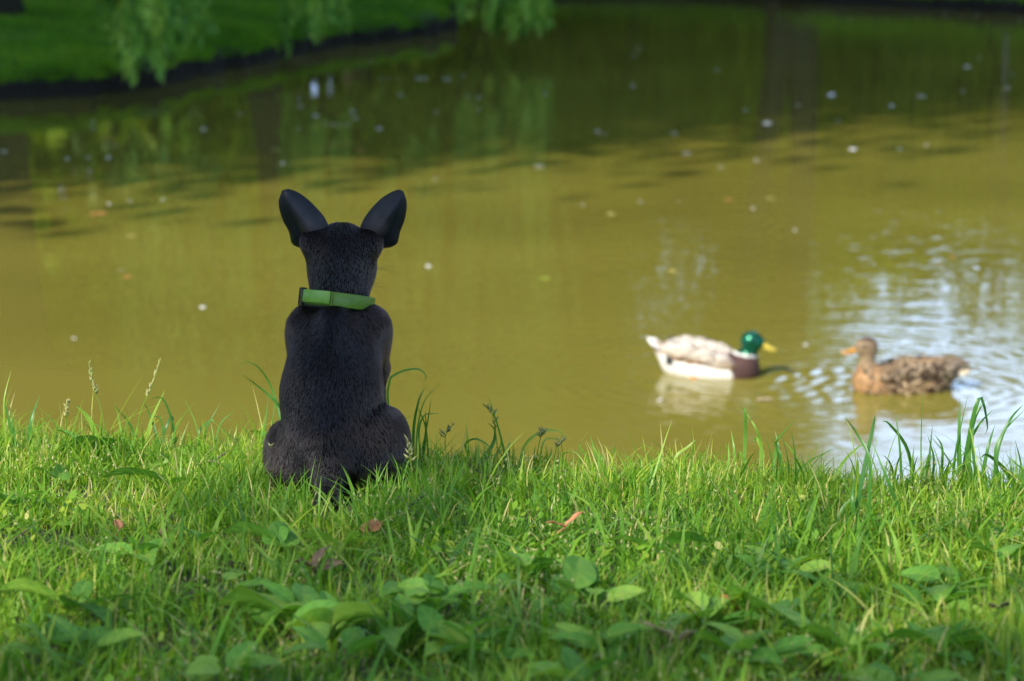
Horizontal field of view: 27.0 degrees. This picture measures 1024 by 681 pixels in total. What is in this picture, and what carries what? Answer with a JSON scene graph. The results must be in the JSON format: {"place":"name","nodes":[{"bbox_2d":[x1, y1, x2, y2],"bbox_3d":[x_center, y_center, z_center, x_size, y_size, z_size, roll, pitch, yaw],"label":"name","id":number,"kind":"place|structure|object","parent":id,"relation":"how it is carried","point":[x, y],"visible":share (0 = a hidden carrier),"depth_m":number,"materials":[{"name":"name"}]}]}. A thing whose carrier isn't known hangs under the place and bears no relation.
{"place":"outdoors","nodes":[
{"label":"outdoors","id":0,"kind":"place"},
{"bbox_2d":[160,562,175,581],"bbox_3d":[-0.358,0.244,2.219,0.023,0.026,0.024,0,12,0],"label":"soil clod","id":1,"kind":"object","parent":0,"point":[168,564],"visible":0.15,"depth_m":2.21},
{"bbox_2d":[191,574,207,588],"bbox_3d":[-0.321,0.250,2.191,0.018,0.023,0.022,0,12,0],"label":"soil clod","id":2,"kind":"object","parent":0,"point":[195,581],"visible":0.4,"depth_m":2.18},
{"bbox_2d":[224,561,246,580],"bbox_3d":[-0.289,0.244,2.229,0.025,0.026,0.026,0,12,0],"label":"soil clod","id":3,"kind":"object","parent":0,"point":[238,566],"visible":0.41,"depth_m":2.22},
{"bbox_2d":[0,0,1023,488],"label":"water","id":4,"kind":"structure","parent":0,"point":[518,158],"depth_m":12.14,"materials":[{"name":"liquid"}]},
{"bbox_2d":[91,212,108,213],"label":"floating leaf","id":5,"kind":"object","parent":4,"relation":"on","point":[99,213],"visible":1,"depth_m":12.60,"materials":[{"name":"brown plant"}]},
{"bbox_2d":[647,331,776,378],"bbox_3d":[0.772,0.074,8.299,0.511,0.237,0.223,3,12,14],"label":"duck","id":6,"kind":"object","parent":4,"relation":"on","point":[692,356],"visible":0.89,"depth_m":8.24},
{"bbox_2d":[757,397,774,399],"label":"floating leaf","id":7,"kind":"object","parent":4,"relation":"on","point":[766,398],"visible":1,"depth_m":7.88,"materials":[{"name":"beige plant"}]},
{"bbox_2d":[841,337,970,394],"bbox_3d":[1.483,0.105,8.049,0.504,0.256,0.228,-1,12,-6],"label":"duck","id":8,"kind":"object","parent":4,"relation":"on","point":[913,374],"visible":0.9,"depth_m":7.97},
{"bbox_2d":[0,0,1023,99],"bbox_3d":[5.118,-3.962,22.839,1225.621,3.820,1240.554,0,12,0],"label":"ground","id":9,"kind":"structure","parent":0,"point":[180,71],"depth_m":24.37,"materials":[{"name":"green plant"}]},
{"bbox_2d":[0,0,554,88],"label":"weeping willow","id":10,"kind":"object","parent":9,"relation":"on","point":[144,24],"visible":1,"depth_m":19.47,"materials":[{"name":"green plant"}]},
{"bbox_2d":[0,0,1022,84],"bbox_3d":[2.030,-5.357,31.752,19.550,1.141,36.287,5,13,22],"label":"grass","id":11,"kind":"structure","parent":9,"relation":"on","point":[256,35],"depth_m":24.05,"materials":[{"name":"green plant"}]},
{"bbox_2d":[0,380,1023,680],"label":"bank","id":12,"kind":"structure","parent":0,"point":[816,673],"depth_m":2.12,"materials":[{"name":"green plant"}]},
{"bbox_2d":[0,525,33,547],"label":"twig","id":13,"kind":"object","parent":12,"relation":"on","point":[22,534],"visible":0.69,"depth_m":2.34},
{"bbox_2d":[0,372,39,458],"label":"grass tuft","id":14,"kind":"object","parent":12,"relation":"on","point":[12,431],"visible":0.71,"depth_m":2.88,"materials":[{"name":"green plant"}]},
{"bbox_2d":[0,490,43,519],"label":"broadleaf weed","id":15,"kind":"object","parent":12,"relation":"on","point":[5,496],"visible":0.74,"depth_m":2.51,"materials":[{"name":"green plant"}]},
{"bbox_2d":[0,620,90,662],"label":"broadleaf weed","id":16,"kind":"object","parent":12,"relation":"on","point":[59,634],"visible":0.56,"depth_m":1.91,"materials":[{"name":"green plant"}]},
{"bbox_2d":[34,464,69,489],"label":"broadleaf weed","id":17,"kind":"object","parent":12,"relation":"on","point":[59,470],"visible":0.88,"depth_m":2.69,"materials":[{"name":"green plant"}]},
{"bbox_2d":[50,640,72,651],"bbox_3d":[-0.414,0.279,1.959,0.023,0.017,0.022,0,12,0],"label":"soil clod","id":18,"kind":"object","parent":12,"relation":"on","point":[58,647],"visible":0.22,"depth_m":1.95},
{"bbox_2d":[63,399,69,439],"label":"seed stalk","id":19,"kind":"object","parent":12,"relation":"on","point":[67,404],"visible":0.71,"depth_m":3.02,"materials":[{"name":"beige plant"}]},
{"bbox_2d":[0,578,133,627],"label":"broadleaf weed","id":20,"kind":"object","parent":12,"relation":"on","point":[42,590],"visible":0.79,"depth_m":2.04,"materials":[{"name":"green plant"}]},
{"bbox_2d":[56,405,116,461],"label":"grass","id":21,"kind":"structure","parent":12,"relation":"on","point":[91,438],"depth_m":2.87,"materials":[{"name":"green plant"}]},
{"bbox_2d":[39,613,144,673],"bbox_3d":[-0.371,0.270,1.892,0.092,0.048,0.061,-2,12,-8],"label":"broadleaf weed","id":22,"kind":"object","parent":12,"relation":"on","point":[68,628],"visible":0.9,"depth_m":1.89,"materials":[{"name":"green plant"}]},
{"bbox_2d":[88,359,104,437],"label":"seed stalk","id":23,"kind":"object","parent":12,"relation":"on","point":[95,389],"visible":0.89,"depth_m":2.99,"materials":[{"name":"green plant"}]},
{"bbox_2d":[113,519,123,541],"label":"dead leaf","id":24,"kind":"object","parent":12,"relation":"on","point":[118,523],"visible":0.94,"depth_m":2.36,"materials":[{"name":"brown plant"}]},
{"bbox_2d":[93,535,173,566],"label":"broadleaf weed","id":25,"kind":"object","parent":12,"relation":"on","point":[154,548],"visible":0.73,"depth_m":2.25,"materials":[{"name":"green plant"}]},
{"bbox_2d":[114,392,175,448],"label":"grass tuft","id":26,"kind":"object","parent":12,"relation":"on","point":[164,429],"visible":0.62,"depth_m":2.98,"materials":[{"name":"green plant"}]},
{"bbox_2d":[136,358,160,437],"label":"seed stalk","id":27,"kind":"object","parent":12,"relation":"on","point":[150,387],"visible":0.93,"depth_m":2.98,"materials":[{"name":"green plant"}]},
{"bbox_2d":[102,467,200,495],"bbox_3d":[-0.446,0.176,2.667,0.141,0.041,0.033,3,12,14],"label":"grass blade","id":28,"kind":"object","parent":12,"relation":"on","point":[125,470],"visible":0.67,"depth_m":2.66,"materials":[{"name":"green plant"}]},
{"bbox_2d":[157,527,169,537],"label":"dead leaf","id":29,"kind":"object","parent":12,"relation":"on","point":[160,532],"visible":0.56,"depth_m":2.35,"materials":[{"name":"plant"}]},
{"bbox_2d":[184,526,219,545],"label":"broadleaf weed","id":30,"kind":"object","parent":12,"relation":"on","point":[202,536],"visible":0.79,"depth_m":2.31,"materials":[{"name":"green plant"}]},
{"bbox_2d":[187,404,230,448],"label":"grass tuft","id":31,"kind":"object","parent":12,"relation":"on","point":[204,424],"visible":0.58,"depth_m":2.97,"materials":[{"name":"green plant"}]},
{"bbox_2d":[196,450,228,465],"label":"twig","id":32,"kind":"object","parent":12,"relation":"on","point":[221,455],"visible":0.48,"depth_m":2.81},
{"bbox_2d":[179,571,270,611],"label":"broadleaf weed","id":33,"kind":"object","parent":12,"relation":"on","point":[247,583],"visible":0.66,"depth_m":2.08,"materials":[{"name":"green plant"}]},
{"bbox_2d":[184,641,282,680],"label":"broadleaf weed","id":34,"kind":"object","parent":12,"relation":"on","point":[236,654],"visible":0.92,"depth_m":1.79,"materials":[{"name":"green plant"}]},
{"bbox_2d":[251,430,266,443],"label":"broadleaf weed","id":35,"kind":"object","parent":12,"relation":"on","point":[252,431],"visible":0.14,"depth_m":2.95,"materials":[{"name":"green plant"}]},
{"bbox_2d":[239,361,280,450],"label":"grass tuft","id":36,"kind":"object","parent":12,"relation":"on","point":[275,401],"visible":0.52,"depth_m":2.94,"materials":[{"name":"green plant"}]},
{"bbox_2d":[223,521,299,557],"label":"broadleaf weed","id":37,"kind":"object","parent":12,"relation":"on","point":[269,534],"visible":0.81,"depth_m":2.31,"materials":[{"name":"green plant"}]},
{"bbox_2d":[215,585,338,641],"bbox_3d":[-0.206,0.253,1.985,0.077,0.048,0.207,-10,15,-40],"label":"broadleaf weed","id":38,"kind":"object","parent":12,"relation":"on","point":[246,596],"visible":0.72,"depth_m":1.98,"materials":[{"name":"green plant"}]},
{"bbox_2d":[259,581,318,614],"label":"broadleaf weed","id":39,"kind":"object","parent":12,"relation":"on","point":[304,593],"visible":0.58,"depth_m":2.01,"materials":[{"name":"green plant"}]},
{"bbox_2d":[293,545,344,583],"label":"dead leaf","id":40,"kind":"object","parent":12,"relation":"on","point":[320,553],"visible":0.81,"depth_m":2.18,"materials":[{"name":"brown plant"}]},
{"bbox_2d":[283,626,386,677],"bbox_3d":[-0.157,0.273,1.859,0.092,0.039,0.052,-3,12,-13],"label":"broadleaf weed","id":41,"kind":"object","parent":12,"relation":"on","point":[355,640],"visible":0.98,"depth_m":1.86,"materials":[{"name":"green plant"}]},
{"bbox_2d":[262,189,411,511],"bbox_3d":[-0.222,0.006,2.709,0.187,0.380,0.386,0,12,0],"label":"dog","id":42,"kind":"object","parent":12,"relation":"on","point":[337,411],"visible":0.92,"depth_m":2.67},
{"bbox_2d":[291,590,386,643],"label":"broadleaf weed","id":43,"kind":"object","parent":12,"relation":"on","point":[351,612],"visible":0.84,"depth_m":1.95,"materials":[{"name":"green plant"}]},
{"bbox_2d":[298,530,380,560],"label":"broadleaf weed","id":44,"kind":"object","parent":12,"relation":"on","point":[325,536],"visible":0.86,"depth_m":2.27,"materials":[{"name":"green plant"}]},
{"bbox_2d":[360,519,382,545],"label":"dead leaf","id":45,"kind":"object","parent":12,"relation":"on","point":[373,525],"visible":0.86,"depth_m":2.37,"materials":[{"name":"brown plant"}]},
{"bbox_2d":[403,434,416,484],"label":"seed stalk","id":46,"kind":"object","parent":12,"relation":"on","point":[410,448],"visible":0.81,"depth_m":2.60,"materials":[{"name":"plant"}]},
{"bbox_2d":[381,593,440,649],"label":"broadleaf weed","id":47,"kind":"object","parent":12,"relation":"on","point":[403,615],"visible":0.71,"depth_m":1.94,"materials":[{"name":"green plant"}]},
{"bbox_2d":[369,557,453,605],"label":"broadleaf weed","id":48,"kind":"object","parent":12,"relation":"on","point":[391,586],"visible":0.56,"depth_m":2.06,"materials":[{"name":"green plant"}]},
{"bbox_2d":[398,495,424,517],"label":"twig","id":49,"kind":"object","parent":12,"relation":"on","point":[412,503],"visible":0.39,"depth_m":2.48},
{"bbox_2d":[386,368,437,462],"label":"grass tuft","id":50,"kind":"object","parent":12,"relation":"on","point":[414,445],"visible":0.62,"depth_m":2.89,"materials":[{"name":"green plant"}]},
{"bbox_2d":[387,573,476,605],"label":"broadleaf weed","id":51,"kind":"object","parent":12,"relation":"on","point":[415,599],"visible":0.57,"depth_m":2.03,"materials":[{"name":"green plant"}]},
{"bbox_2d":[397,577,493,612],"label":"broadleaf weed","id":52,"kind":"object","parent":12,"relation":"on","point":[413,586],"visible":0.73,"depth_m":2.03,"materials":[{"name":"green plant"}]},
{"bbox_2d":[439,421,454,458],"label":"seed stalk","id":53,"kind":"object","parent":12,"relation":"on","point":[448,429],"visible":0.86,"depth_m":2.89,"materials":[{"name":"green plant"}]},
{"bbox_2d":[417,604,515,666],"bbox_3d":[-0.039,0.263,1.876,0.090,0.049,0.080,0,12,0],"label":"broadleaf weed","id":54,"kind":"object","parent":12,"relation":"on","point":[423,616],"visible":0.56,"depth_m":1.88,"materials":[{"name":"green plant"}]},
{"bbox_2d":[456,456,489,478],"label":"twig","id":55,"kind":"object","parent":12,"relation":"on","point":[477,470],"visible":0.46,"depth_m":2.75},
{"bbox_2d":[424,620,538,670],"bbox_3d":[-0.027,0.266,1.859,0.100,0.040,0.080,0,12,0],"label":"broadleaf weed","id":56,"kind":"object","parent":12,"relation":"on","point":[453,629],"visible":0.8,"depth_m":1.86,"materials":[{"name":"green plant"}]},
{"bbox_2d":[464,397,504,463],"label":"grass tuft","id":57,"kind":"object","parent":12,"relation":"on","point":[493,442],"visible":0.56,"depth_m":2.88,"materials":[{"name":"green plant"}]},
{"bbox_2d":[470,470,504,482],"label":"twig","id":58,"kind":"object","parent":12,"relation":"on","point":[487,480],"visible":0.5,"depth_m":2.68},
{"bbox_2d":[483,404,498,459],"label":"seed stalk","id":59,"kind":"object","parent":12,"relation":"on","point":[490,411],"visible":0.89,"depth_m":2.87,"materials":[{"name":"green plant"}]},
{"bbox_2d":[491,551,563,590],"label":"broadleaf weed","id":60,"kind":"object","parent":12,"relation":"on","point":[533,565],"visible":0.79,"depth_m":2.15,"materials":[{"name":"green plant"}]},
{"bbox_2d":[535,426,546,462],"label":"seed stalk","id":61,"kind":"object","parent":12,"relation":"on","point":[542,431],"visible":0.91,"depth_m":2.86,"materials":[{"name":"green plant"}]},
{"bbox_2d":[519,429,577,470],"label":"grass tuft","id":62,"kind":"object","parent":12,"relation":"on","point":[528,440],"visible":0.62,"depth_m":2.87,"materials":[{"name":"green plant"}]},
{"bbox_2d":[553,435,565,464],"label":"seed stalk","id":63,"kind":"object","parent":12,"relation":"on","point":[563,438],"visible":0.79,"depth_m":2.85,"materials":[{"name":"green plant"}]},
{"bbox_2d":[523,573,600,617],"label":"broadleaf weed","id":64,"kind":"object","parent":12,"relation":"on","point":[557,588],"visible":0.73,"depth_m":2.04,"materials":[{"name":"green plant"}]},
{"bbox_2d":[545,511,585,543],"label":"dead leaf","id":65,"kind":"object","parent":12,"relation":"on","point":[574,516],"visible":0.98,"depth_m":2.32,"materials":[{"name":"brown plant"}]},
{"bbox_2d":[525,645,627,680],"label":"broadleaf weed","id":66,"kind":"object","parent":12,"relation":"on","point":[570,661],"visible":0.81,"depth_m":1.76,"materials":[{"name":"green plant"}]},
{"bbox_2d":[555,555,614,618],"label":"broadleaf weed","id":67,"kind":"object","parent":12,"relation":"on","point":[582,572],"visible":0.72,"depth_m":2.06,"materials":[{"name":"green plant"}]},
{"bbox_2d":[549,623,641,669],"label":"broadleaf weed","id":68,"kind":"object","parent":12,"relation":"on","point":[574,632],"visible":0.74,"depth_m":1.87,"materials":[{"name":"green plant"}]},
{"bbox_2d":[575,436,615,470],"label":"grass tuft","id":69,"kind":"object","parent":12,"relation":"on","point":[594,452],"visible":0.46,"depth_m":2.84,"materials":[{"name":"green plant"}]},
{"bbox_2d":[538,622,655,662],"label":"broadleaf weed","id":70,"kind":"object","parent":12,"relation":"on","point":[617,630],"visible":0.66,"depth_m":1.87,"materials":[{"name":"green plant"}]},
{"bbox_2d":[552,580,646,622],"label":"broadleaf weed","id":71,"kind":"object","parent":12,"relation":"on","point":[631,589],"visible":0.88,"depth_m":2.03,"materials":[{"name":"green plant"}]},
{"bbox_2d":[607,531,707,559],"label":"broadleaf weed","id":72,"kind":"object","parent":12,"relation":"on","point":[674,537],"visible":0.8,"depth_m":2.26,"materials":[{"name":"green plant"}]},
{"bbox_2d":[640,621,711,661],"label":"weed","id":73,"kind":"object","parent":12,"relation":"on","point":[681,636],"visible":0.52,"depth_m":1.89,"materials":[{"name":"green plant"}]},
{"bbox_2d":[673,441,694,476],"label":"grass tuft","id":74,"kind":"object","parent":12,"relation":"on","point":[678,453],"visible":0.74,"depth_m":2.79,"materials":[{"name":"green plant"}]},
{"bbox_2d":[665,589,768,630],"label":"broadleaf weed","id":75,"kind":"object","parent":12,"relation":"on","point":[732,618],"visible":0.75,"depth_m":1.98,"materials":[{"name":"green plant"}]},
{"bbox_2d":[720,595,739,612],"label":"dead leaf","id":76,"kind":"object","parent":12,"relation":"on","point":[733,601],"visible":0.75,"depth_m":2.02,"materials":[{"name":"brown plant"}]},
{"bbox_2d":[693,628,786,680],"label":"broadleaf weed","id":77,"kind":"object","parent":12,"relation":"on","point":[724,641],"visible":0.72,"depth_m":1.84,"materials":[{"name":"green plant"}]},
{"bbox_2d":[725,407,793,482],"bbox_3d":[0.319,0.137,2.753,0.087,0.107,0.024,0,12,0],"label":"grass tuft","id":78,"kind":"object","parent":12,"relation":"on","point":[761,450],"visible":0.68,"depth_m":2.75,"materials":[{"name":"green plant"}]},
{"bbox_2d":[705,622,815,668],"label":"broadleaf weed","id":79,"kind":"object","parent":12,"relation":"on","point":[784,647],"visible":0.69,"depth_m":1.83,"materials":[{"name":"green plant"}]},
{"bbox_2d":[726,585,818,637],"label":"broadleaf weed","id":80,"kind":"object","parent":12,"relation":"on","point":[733,590],"visible":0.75,"depth_m":1.97,"materials":[{"name":"green plant"}]},
{"bbox_2d":[735,545,838,585],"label":"broadleaf weed","id":81,"kind":"object","parent":12,"relation":"on","point":[772,560],"visible":0.64,"depth_m":2.20,"materials":[{"name":"green plant"}]},
{"bbox_2d":[779,570,880,601],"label":"broadleaf weed","id":82,"kind":"object","parent":12,"relation":"on","point":[842,590],"visible":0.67,"depth_m":2.12,"materials":[{"name":"green plant"}]},
{"bbox_2d":[797,619,890,663],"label":"broadleaf weed","id":83,"kind":"object","parent":12,"relation":"on","point":[840,642],"visible":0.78,"depth_m":1.87,"materials":[{"name":"green plant"}]},
{"bbox_2d":[835,416,902,530],"bbox_3d":[0.405,0.157,2.419,0.082,0.145,0.026,0,12,0],"label":"grass tuft","id":84,"kind":"object","parent":12,"relation":"on","point":[867,459],"visible":0.77,"depth_m":2.42,"materials":[{"name":"green plant"}]},
{"bbox_2d":[847,663,962,680],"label":"broadleaf weed","id":85,"kind":"object","parent":12,"relation":"on","point":[885,672],"visible":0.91,"depth_m":1.76,"materials":[{"name":"green plant"}]},
{"bbox_2d":[884,390,943,493],"bbox_3d":[0.511,0.136,2.716,0.086,0.145,0.024,-1,12,-4],"label":"grass tuft","id":86,"kind":"object","parent":12,"relation":"on","point":[900,437],"visible":0.52,"depth_m":2.72,"materials":[{"name":"green plant"}]},
{"bbox_2d":[886,619,994,663],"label":"broadleaf weed","id":87,"kind":"object","parent":12,"relation":"on","point":[912,630],"visible":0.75,"depth_m":1.88,"materials":[{"name":"green plant"}]},
{"bbox_2d":[890,578,993,622],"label":"broadleaf weed","id":88,"kind":"object","parent":12,"relation":"on","point":[936,594],"visible":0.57,"depth_m":2.04,"materials":[{"name":"green plant"}]},
{"bbox_2d":[897,564,995,602],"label":"broadleaf weed","id":89,"kind":"object","parent":12,"relation":"on","point":[933,572],"visible":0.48,"depth_m":2.13,"materials":[{"name":"green plant"}]},
{"bbox_2d":[952,397,994,496],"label":"grass tuft","id":90,"kind":"object","parent":12,"relation":"on","point":[969,447],"visible":0.66,"depth_m":2.69,"materials":[{"name":"green plant"}]},
{"bbox_2d":[979,602,1009,613],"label":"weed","id":91,"kind":"object","parent":12,"relation":"on","point":[1001,606],"visible":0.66,"depth_m":2.00,"materials":[{"name":"green plant"}]},
{"bbox_2d":[971,542,1023,568],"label":"broadleaf weed","id":92,"kind":"object","parent":12,"relation":"on","point":[1012,550],"visible":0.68,"depth_m":2.22,"materials":[{"name":"green plant"}]},
{"bbox_2d":[982,405,1022,487],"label":"grass tuft","id":93,"kind":"object","parent":12,"relation":"on","point":[997,446],"visible":0.57,"depth_m":2.68,"materials":[{"name":"green plant"}]}
]}

